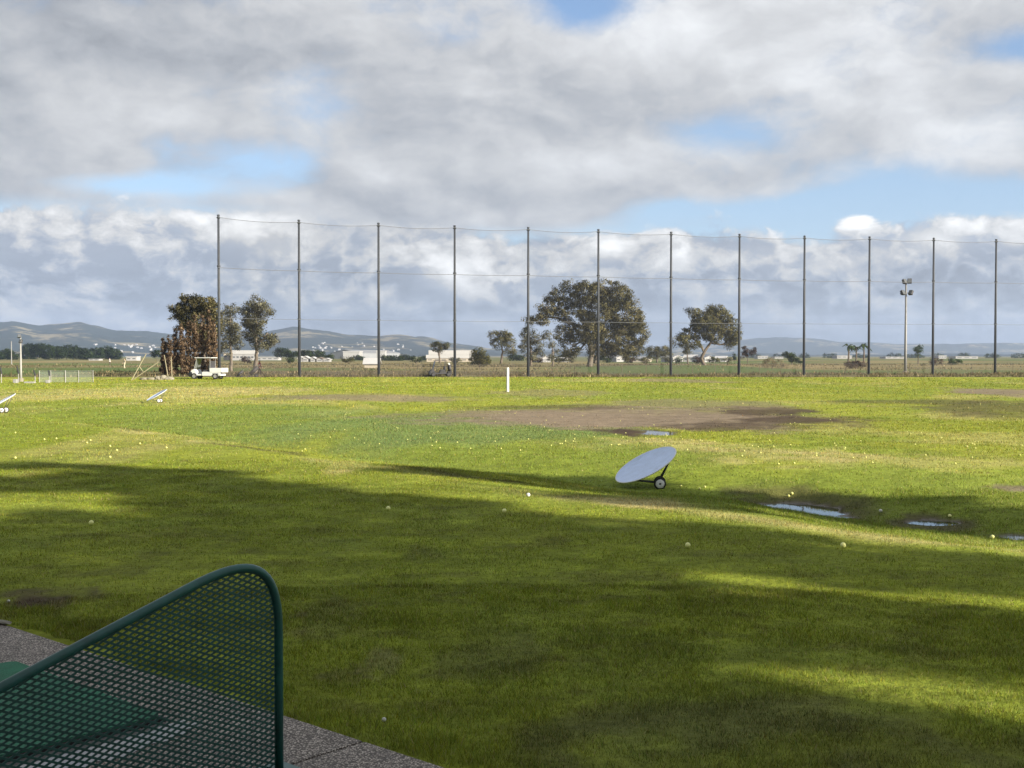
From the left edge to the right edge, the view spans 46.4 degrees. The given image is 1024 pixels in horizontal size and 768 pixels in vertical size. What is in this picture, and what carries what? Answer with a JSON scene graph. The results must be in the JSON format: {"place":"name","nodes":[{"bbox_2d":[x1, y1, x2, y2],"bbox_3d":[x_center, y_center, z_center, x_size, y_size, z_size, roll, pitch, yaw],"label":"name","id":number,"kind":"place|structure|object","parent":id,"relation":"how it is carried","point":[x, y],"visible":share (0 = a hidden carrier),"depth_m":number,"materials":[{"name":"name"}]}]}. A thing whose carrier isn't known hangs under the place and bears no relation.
{"place":"outdoors","nodes":[
{"label":"outdoors","id":0,"kind":"place"},
{"bbox_2d":[0,321,1022,356],"bbox_3d":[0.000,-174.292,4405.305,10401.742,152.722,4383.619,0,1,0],"label":"hills","id":1,"kind":"structure","parent":0,"point":[82,335],"depth_m":4307.26,"materials":[{"name":"green plant"}]},
{"bbox_2d":[0,357,1023,767],"bbox_3d":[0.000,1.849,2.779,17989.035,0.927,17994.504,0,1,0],"label":"ground","id":2,"kind":"structure","parent":0,"point":[614,415],"depth_m":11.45,"materials":[{"name":"green plant"}]},
{"bbox_2d":[0,393,15,412],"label":"target dish","id":3,"kind":"object","parent":2,"relation":"on","point":[4,409],"visible":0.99,"depth_m":35.95,"materials":[{"name":"blue paint"}]},
{"bbox_2d":[4,350,19,359],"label":"belt tree","id":4,"kind":"object","parent":2,"relation":"on","point":[14,356],"visible":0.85,"depth_m":670.88,"materials":[{"name":"green plant"}]},
{"bbox_2d":[17,334,23,381],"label":"floodlight pole","id":5,"kind":"object","parent":2,"relation":"on","point":[20,342],"visible":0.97,"depth_m":91.91,"materials":[{"name":"white metal"}]},
{"bbox_2d":[18,343,33,358],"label":"belt tree","id":6,"kind":"object","parent":2,"relation":"on","point":[25,350],"visible":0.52,"depth_m":746.87,"materials":[{"name":"green plant"}]},
{"bbox_2d":[28,343,45,358],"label":"belt tree","id":7,"kind":"object","parent":2,"relation":"on","point":[32,351],"visible":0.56,"depth_m":724.00,"materials":[{"name":"green plant"}]},
{"bbox_2d":[36,344,56,359],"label":"belt tree","id":8,"kind":"object","parent":2,"relation":"on","point":[42,353],"visible":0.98,"depth_m":681.55,"materials":[{"name":"green plant"}]},
{"bbox_2d":[47,345,66,359],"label":"belt tree","id":9,"kind":"object","parent":2,"relation":"on","point":[59,351],"visible":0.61,"depth_m":691.89,"materials":[{"name":"green plant"}]},
{"bbox_2d":[39,370,78,382],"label":"fence","id":10,"kind":"object","parent":2,"relation":"on","point":[65,376],"visible":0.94,"depth_m":89.99,"materials":[{"name":"white paint"}]},
{"bbox_2d":[58,344,75,359],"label":"belt tree","id":11,"kind":"object","parent":2,"relation":"on","point":[67,349],"visible":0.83,"depth_m":699.78,"materials":[{"name":"green plant"}]},
{"bbox_2d":[67,345,81,359],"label":"belt tree","id":12,"kind":"object","parent":2,"relation":"on","point":[76,347],"visible":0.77,"depth_m":700.56,"materials":[{"name":"green plant"}]},
{"bbox_2d":[76,347,93,359],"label":"belt tree","id":13,"kind":"object","parent":2,"relation":"on","point":[84,353],"visible":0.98,"depth_m":679.92,"materials":[{"name":"green plant"}]},
{"bbox_2d":[89,347,106,358],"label":"belt tree","id":14,"kind":"object","parent":2,"relation":"on","point":[96,351],"visible":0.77,"depth_m":745.29,"materials":[{"name":"green plant"}]},
{"bbox_2d":[98,345,112,358],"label":"belt tree","id":15,"kind":"object","parent":2,"relation":"on","point":[105,348],"visible":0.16,"depth_m":758.07,"materials":[{"name":"green plant"}]},
{"bbox_2d":[103,348,123,358],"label":"belt tree","id":16,"kind":"object","parent":2,"relation":"on","point":[110,354],"visible":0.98,"depth_m":709.77,"materials":[{"name":"green plant"}]},
{"bbox_2d":[126,356,140,360],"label":"building","id":17,"kind":"structure","parent":2,"relation":"on","point":[132,358],"depth_m":559.88,"materials":[{"name":"white glass"}]},
{"bbox_2d":[131,354,157,379],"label":"timber frame","id":18,"kind":"object","parent":2,"relation":"on","point":[141,369],"visible":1,"depth_m":96.10,"materials":[{"name":"beige wood"}]},
{"bbox_2d":[149,349,161,358],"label":"hedge tree","id":19,"kind":"object","parent":2,"relation":"on","point":[154,353],"visible":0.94,"depth_m":502.28,"materials":[{"name":"green plant"}]},
{"bbox_2d":[146,389,166,402],"bbox_3d":[-16.122,0.532,54.230,0.926,0.614,1.020,0,1,-1],"label":"target dish","id":20,"kind":"object","parent":2,"relation":"on","point":[160,400],"visible":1,"depth_m":54.15,"materials":[{"name":"blue paint"}]},
{"bbox_2d":[158,337,166,374],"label":"cypress tree","id":21,"kind":"object","parent":2,"relation":"on","point":[162,369],"visible":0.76,"depth_m":134.13,"materials":[{"name":"brown plant"}]},
{"bbox_2d":[164,335,173,375],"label":"cypress tree","id":22,"kind":"object","parent":2,"relation":"on","point":[169,354],"visible":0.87,"depth_m":131.12,"materials":[{"name":"brown plant"}]},
{"bbox_2d":[171,328,179,374],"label":"cypress tree","id":23,"kind":"object","parent":2,"relation":"on","point":[175,356],"visible":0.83,"depth_m":133.29,"materials":[{"name":"brown plant"}]},
{"bbox_2d":[176,323,185,374],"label":"cypress tree","id":24,"kind":"object","parent":2,"relation":"on","point":[180,347],"visible":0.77,"depth_m":132.97,"materials":[{"name":"brown plant"}]},
{"bbox_2d":[182,320,192,374],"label":"cypress tree","id":25,"kind":"object","parent":2,"relation":"on","point":[188,358],"visible":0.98,"depth_m":128.24,"materials":[{"name":"brown plant"}]},
{"bbox_2d":[191,315,199,369],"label":"cypress tree","id":26,"kind":"object","parent":2,"relation":"on","point":[195,337],"visible":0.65,"depth_m":134.29,"materials":[{"name":"brown plant"}]},
{"bbox_2d":[166,292,227,365],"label":"eucalyptus tree","id":27,"kind":"object","parent":2,"relation":"on","point":[184,311],"visible":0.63,"depth_m":157.11,"materials":[{"name":"green plant"}]},
{"bbox_2d":[196,314,207,371],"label":"cypress tree","id":28,"kind":"object","parent":2,"relation":"on","point":[202,341],"visible":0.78,"depth_m":129.67,"materials":[{"name":"brown plant"}]},
{"bbox_2d":[189,357,227,378],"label":"utility cart","id":29,"kind":"object","parent":2,"relation":"on","point":[198,373],"visible":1,"depth_m":98.78,"materials":[{"name":"white paint"}]},
{"bbox_2d":[205,309,212,369],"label":"cypress tree","id":30,"kind":"object","parent":2,"relation":"on","point":[208,339],"visible":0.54,"depth_m":131.88,"materials":[{"name":"brown plant"}]},
{"bbox_2d":[209,321,217,373],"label":"cypress tree","id":31,"kind":"object","parent":2,"relation":"on","point":[214,347],"visible":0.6,"depth_m":128.62,"materials":[{"name":"brown plant"}]},
{"bbox_2d":[217,214,220,367],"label":"net pole","id":32,"kind":"object","parent":2,"relation":"on","point":[218,286],"visible":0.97,"depth_m":117.72,"materials":[{"name":"metal"}]},
{"bbox_2d":[218,217,1023,324],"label":"range net","id":33,"kind":"object","parent":32,"relation":"hanging from","point":[608,277],"visible":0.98,"depth_m":126.73,"materials":[{"name":"grey fabric"}]},
{"bbox_2d":[0,624,442,767],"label":"walkway","id":34,"kind":"structure","parent":2,"relation":"on","point":[306,745],"depth_m":5.34,"materials":[{"name":"concrete"}]},
{"bbox_2d":[0,661,165,762],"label":"hitting mat","id":35,"kind":"object","parent":34,"relation":"on","point":[9,669],"visible":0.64,"depth_m":5.58,"materials":[{"name":"green rubber"}]},
{"bbox_2d":[0,717,202,767],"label":"rainwater puddle","id":36,"kind":"object","parent":34,"relation":"on","point":[97,749],"visible":0.33,"depth_m":5.15,"materials":[{"name":"grey"}]},
{"bbox_2d":[0,564,299,767],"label":"bay divider","id":37,"kind":"object","parent":34,"relation":"on","point":[16,681],"visible":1,"depth_m":4.51,"materials":[{"name":"green paint"}]},
{"bbox_2d":[217,302,244,370],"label":"eucalyptus tree","id":38,"kind":"object","parent":2,"relation":"on","point":[233,329],"visible":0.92,"depth_m":167.57,"materials":[{"name":"green plant"}]},
{"bbox_2d":[232,350,258,359],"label":"building","id":39,"kind":"structure","parent":2,"relation":"on","point":[238,354],"depth_m":599.78,"materials":[{"name":"white glass"}]},
{"bbox_2d":[239,356,252,362],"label":"scrub bush","id":40,"kind":"object","parent":2,"relation":"on","point":[245,360],"visible":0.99,"depth_m":338.22,"materials":[{"name":"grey plant"}]},
{"bbox_2d":[248,365,261,376],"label":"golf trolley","id":41,"kind":"object","parent":2,"relation":"on","point":[253,370],"visible":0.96,"depth_m":119.87,"materials":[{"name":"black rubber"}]},
{"bbox_2d":[238,293,280,372],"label":"eucalyptus tree","id":42,"kind":"object","parent":2,"relation":"on","point":[253,325],"visible":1,"depth_m":147.53,"materials":[{"name":"green plant"}]},
{"bbox_2d":[258,357,280,359],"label":"building","id":43,"kind":"structure","parent":2,"relation":"on","point":[269,358],"depth_m":579.87,"materials":[{"name":"white glass"}]},
{"bbox_2d":[272,347,288,360],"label":"hedge tree","id":44,"kind":"object","parent":2,"relation":"on","point":[278,352],"visible":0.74,"depth_m":532.20,"materials":[{"name":"green plant"}]},
{"bbox_2d":[284,350,297,357],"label":"hedge tree","id":45,"kind":"object","parent":2,"relation":"on","point":[290,354],"visible":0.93,"depth_m":496.17,"materials":[{"name":"green plant"}]},
{"bbox_2d":[297,220,300,376],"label":"net pole","id":46,"kind":"object","parent":2,"relation":"on","point":[299,334],"visible":0.97,"depth_m":119.85,"materials":[{"name":"metal"}]},
{"bbox_2d":[301,349,311,356],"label":"hedge tree","id":47,"kind":"object","parent":2,"relation":"on","point":[306,353],"visible":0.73,"depth_m":498.30,"materials":[{"name":"green plant"}]},
{"bbox_2d":[309,349,325,357],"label":"hedge tree","id":48,"kind":"object","parent":2,"relation":"on","point":[320,353],"visible":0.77,"depth_m":520.60,"materials":[{"name":"green plant"}]},
{"bbox_2d":[340,355,354,363],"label":"scrub bush","id":49,"kind":"object","parent":2,"relation":"on","point":[349,358],"visible":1,"depth_m":314.81,"materials":[{"name":"green plant"}]},
{"bbox_2d":[343,351,362,358],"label":"building","id":50,"kind":"structure","parent":2,"relation":"on","point":[350,353],"depth_m":869.74,"materials":[{"name":"white"}]},
{"bbox_2d":[331,350,399,358],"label":"building","id":51,"kind":"structure","parent":2,"relation":"on","point":[366,354],"depth_m":907.37,"materials":[{"name":"grey metal"}]},
{"bbox_2d":[363,358,381,367],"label":"shed","id":52,"kind":"structure","parent":2,"relation":"on","point":[369,360],"depth_m":222.23,"materials":[{"name":"beige paint"}]},
{"bbox_2d":[377,222,379,374],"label":"net pole","id":53,"kind":"object","parent":2,"relation":"on","point":[378,298],"visible":0.96,"depth_m":121.99,"materials":[{"name":"metal"}]},
{"bbox_2d":[387,355,403,360],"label":"building","id":54,"kind":"structure","parent":2,"relation":"on","point":[395,358],"depth_m":491.89,"materials":[{"name":"grey"}]},
{"bbox_2d":[409,355,421,363],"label":"scrub bush","id":55,"kind":"object","parent":2,"relation":"on","point":[418,359],"visible":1,"depth_m":320.29,"materials":[{"name":"green plant"}]},
{"bbox_2d":[429,341,450,362],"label":"umbrella tree","id":56,"kind":"object","parent":2,"relation":"on","point":[438,345],"visible":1,"depth_m":359.71,"materials":[{"name":"green plant"}]},
{"bbox_2d":[428,361,451,376],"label":"golf cart","id":57,"kind":"object","parent":2,"relation":"on","point":[431,372],"visible":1,"depth_m":123.59,"materials":[{"name":"grey plastic"}]},
{"bbox_2d":[426,355,472,361],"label":"building","id":58,"kind":"structure","parent":2,"relation":"on","point":[443,358],"depth_m":439.85,"materials":[{"name":"beige paint"}]},
{"bbox_2d":[429,350,470,354],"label":"building","id":59,"kind":"structure","parent":2,"relation":"on","point":[458,352],"depth_m":469.59,"materials":[{"name":"white glass"}]},
{"bbox_2d":[453,225,455,376],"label":"net pole","id":60,"kind":"object","parent":2,"relation":"on","point":[454,339],"visible":0.96,"depth_m":124.13,"materials":[{"name":"metal"}]},
{"bbox_2d":[467,347,491,366],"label":"round bush","id":61,"kind":"object","parent":2,"relation":"on","point":[479,356],"visible":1,"depth_m":234.38,"materials":[{"name":"green plant"}]},
{"bbox_2d":[485,330,517,363],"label":"bushy tree","id":62,"kind":"object","parent":2,"relation":"on","point":[506,340],"visible":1,"depth_m":329.23,"materials":[{"name":"green plant"}]},
{"bbox_2d":[506,368,508,391],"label":"marker post","id":63,"kind":"object","parent":2,"relation":"on","point":[507,379],"visible":0.88,"depth_m":70.78,"materials":[{"name":"white paint"}]},
{"bbox_2d":[0,362,1023,376],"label":"weeds","id":64,"kind":"object","parent":2,"relation":"on","point":[523,373],"visible":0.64,"depth_m":139.87,"materials":[{"name":"green plant"}]},
{"bbox_2d":[506,353,523,360],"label":"hedge tree","id":65,"kind":"object","parent":2,"relation":"on","point":[514,357],"visible":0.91,"depth_m":538.31,"materials":[{"name":"green plant"}]},
{"bbox_2d":[527,227,529,375],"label":"net pole","id":66,"kind":"object","parent":2,"relation":"on","point":[528,353],"visible":0.95,"depth_m":126.25,"materials":[{"name":"metal"}]},
{"bbox_2d":[515,325,552,365],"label":"bushy tree","id":67,"kind":"object","parent":2,"relation":"on","point":[537,349],"visible":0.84,"depth_m":261.72,"materials":[{"name":"green plant"}]},
{"bbox_2d":[544,339,559,365],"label":"bushy tree","id":68,"kind":"object","parent":2,"relation":"on","point":[552,346],"visible":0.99,"depth_m":254.85,"materials":[{"name":"green plant"}]},
{"bbox_2d":[521,278,651,366],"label":"eucalyptus tree","id":69,"kind":"object","parent":2,"relation":"on","point":[611,305],"visible":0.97,"depth_m":238.98,"materials":[{"name":"green plant"}]},
{"bbox_2d":[597,229,599,373],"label":"net pole","id":70,"kind":"object","parent":2,"relation":"on","point":[598,337],"visible":0.98,"depth_m":128.37,"materials":[{"name":"metal"}]},
{"bbox_2d":[605,355,623,361],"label":"house","id":71,"kind":"structure","parent":2,"relation":"on","point":[616,359],"depth_m":428.02,"materials":[{"name":"white glass"}]},
{"bbox_2d":[274,363,993,376],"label":"chain link fence","id":72,"kind":"object","parent":2,"relation":"on","point":[692,365],"visible":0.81,"depth_m":133.11,"materials":[{"name":"grey metal"}]},
{"bbox_2d":[615,446,675,488],"bbox_3d":[2.336,1.455,20.872,1.048,0.694,1.153,0,1,0],"label":"target dish","id":73,"kind":"object","parent":2,"relation":"on","point":[644,465],"visible":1,"depth_m":20.85,"materials":[{"name":"white paint"}]},
{"bbox_2d":[644,431,672,435],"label":"puddle","id":74,"kind":"object","parent":2,"relation":"on","point":[660,433],"visible":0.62,"depth_m":34.77,"materials":[{"name":"grey liquid"}]},
{"bbox_2d":[644,345,673,362],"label":"tree","id":75,"kind":"object","parent":2,"relation":"on","point":[657,353],"visible":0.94,"depth_m":379.02,"materials":[{"name":"green plant"}]},
{"bbox_2d":[669,232,672,375],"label":"net pole","id":76,"kind":"object","parent":2,"relation":"on","point":[670,354],"visible":0.98,"depth_m":130.60,"materials":[{"name":"metal"}]},
{"bbox_2d":[661,355,683,361],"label":"house","id":77,"kind":"structure","parent":2,"relation":"on","point":[673,356],"depth_m":414.39,"materials":[{"name":"white glass"}]},
{"bbox_2d":[679,342,693,362],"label":"tree","id":78,"kind":"object","parent":2,"relation":"on","point":[685,351],"visible":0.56,"depth_m":339.80,"materials":[{"name":"green plant"}]},
{"bbox_2d":[683,355,695,361],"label":"house","id":79,"kind":"structure","parent":2,"relation":"on","point":[689,358],"depth_m":428.25,"materials":[{"name":"white glass"}]},
{"bbox_2d":[691,355,712,361],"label":"house","id":80,"kind":"structure","parent":2,"relation":"on","point":[706,357],"depth_m":400.48,"materials":[{"name":"grey metal"}]},
{"bbox_2d":[668,303,742,364],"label":"eucalyptus tree","id":81,"kind":"object","parent":2,"relation":"on","point":[700,326],"visible":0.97,"depth_m":265.30,"materials":[{"name":"green plant"}]},
{"bbox_2d":[706,356,721,362],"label":"scrub bush","id":82,"kind":"object","parent":2,"relation":"on","point":[714,359],"visible":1,"depth_m":366.94,"materials":[{"name":"green plant"}]},
{"bbox_2d":[715,356,727,361],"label":"house","id":83,"kind":"structure","parent":2,"relation":"on","point":[722,357],"depth_m":414.30,"materials":[{"name":"white glass"}]},
{"bbox_2d":[738,234,740,374],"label":"net pole","id":84,"kind":"object","parent":2,"relation":"on","point":[739,274],"visible":0.96,"depth_m":132.80,"materials":[{"name":"metal"}]},
{"bbox_2d":[740,346,756,362],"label":"tree","id":85,"kind":"object","parent":2,"relation":"on","point":[746,353],"visible":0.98,"depth_m":379.71,"materials":[{"name":"plant"}]},
{"bbox_2d":[758,357,787,368],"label":"dry grass clump","id":86,"kind":"object","parent":2,"relation":"on","point":[772,361],"visible":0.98,"depth_m":204.89,"materials":[{"name":"brown plant"}]},
{"bbox_2d":[782,351,802,364],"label":"dark bush","id":87,"kind":"object","parent":2,"relation":"on","point":[790,357],"visible":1,"depth_m":299.78,"materials":[{"name":"green plant"}]},
{"bbox_2d":[762,503,845,517],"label":"puddle","id":88,"kind":"object","parent":2,"relation":"on","point":[819,510],"visible":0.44,"depth_m":18.14,"materials":[{"name":"grey liquid"}]},
{"bbox_2d":[802,235,805,374],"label":"net pole","id":89,"kind":"object","parent":2,"relation":"on","point":[804,271],"visible":0.97,"depth_m":134.95,"materials":[{"name":"metal"}]},
{"bbox_2d":[831,355,851,358],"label":"warehouse","id":90,"kind":"structure","parent":2,"relation":"on","point":[840,356],"depth_m":899.78,"materials":[{"name":"white glass"}]},
{"bbox_2d":[842,344,855,361],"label":"palm tree","id":91,"kind":"object","parent":2,"relation":"on","point":[850,347],"visible":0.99,"depth_m":269.76,"materials":[{"name":"green plant"}]},
{"bbox_2d":[843,360,865,368],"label":"rusty shrub","id":92,"kind":"object","parent":2,"relation":"on","point":[856,366],"visible":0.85,"depth_m":204.90,"materials":[{"name":"brown plant"}]},
{"bbox_2d":[856,343,871,362],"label":"palm tree","id":93,"kind":"object","parent":2,"relation":"on","point":[863,346],"visible":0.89,"depth_m":299.76,"materials":[{"name":"plant"}]},
{"bbox_2d":[867,236,870,373],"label":"net pole","id":94,"kind":"object","parent":2,"relation":"on","point":[869,323],"visible":0.97,"depth_m":137.18,"materials":[{"name":"metal"}]},
{"bbox_2d":[900,278,913,372],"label":"floodlight pole","id":95,"kind":"object","parent":2,"relation":"on","point":[906,282],"visible":0.98,"depth_m":145.73,"materials":[{"name":"metal"}]},
{"bbox_2d":[912,344,923,363],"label":"young tree","id":96,"kind":"object","parent":2,"relation":"on","point":[916,349],"visible":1,"depth_m":329.65,"materials":[{"name":"green plant"}]},
{"bbox_2d":[931,238,934,373],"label":"net pole","id":97,"kind":"object","parent":2,"relation":"on","point":[933,294],"visible":0.99,"depth_m":139.47,"materials":[{"name":"metal"}]},
{"bbox_2d":[909,520,958,525],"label":"puddle","id":98,"kind":"object","parent":2,"relation":"on","point":[934,523],"visible":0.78,"depth_m":16.47,"materials":[{"name":"grey liquid"}]},
{"bbox_2d":[929,355,943,365],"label":"rusty shrub","id":99,"kind":"object","parent":2,"relation":"on","point":[935,360],"visible":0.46,"depth_m":240.00,"materials":[{"name":"brown plant"}]},
{"bbox_2d":[948,358,962,364],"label":"dark bush","id":100,"kind":"object","parent":2,"relation":"on","point":[952,360],"visible":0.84,"depth_m":259.61,"materials":[{"name":"green plant"}]},
{"bbox_2d":[948,356,977,358],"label":"warehouse","id":101,"kind":"structure","parent":2,"relation":"on","point":[963,357],"depth_m":899.78,"materials":[{"name":"white glass"}]},
{"bbox_2d":[994,239,997,372],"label":"net pole","id":102,"kind":"object","parent":2,"relation":"on","point":[995,326],"visible":0.97,"depth_m":141.74,"materials":[{"name":"metal"}]},
{"bbox_2d":[0,0,1023,350],"label":"sky","id":103,"kind":"structure","parent":0,"point":[127,127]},
{"bbox_2d":[526,337,1023,354],"bbox_3d":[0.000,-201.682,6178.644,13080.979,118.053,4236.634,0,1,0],"label":"hills","id":104,"kind":"structure","parent":0,"point":[780,345],"depth_m":6858.24,"materials":[{"name":"blue plant"}]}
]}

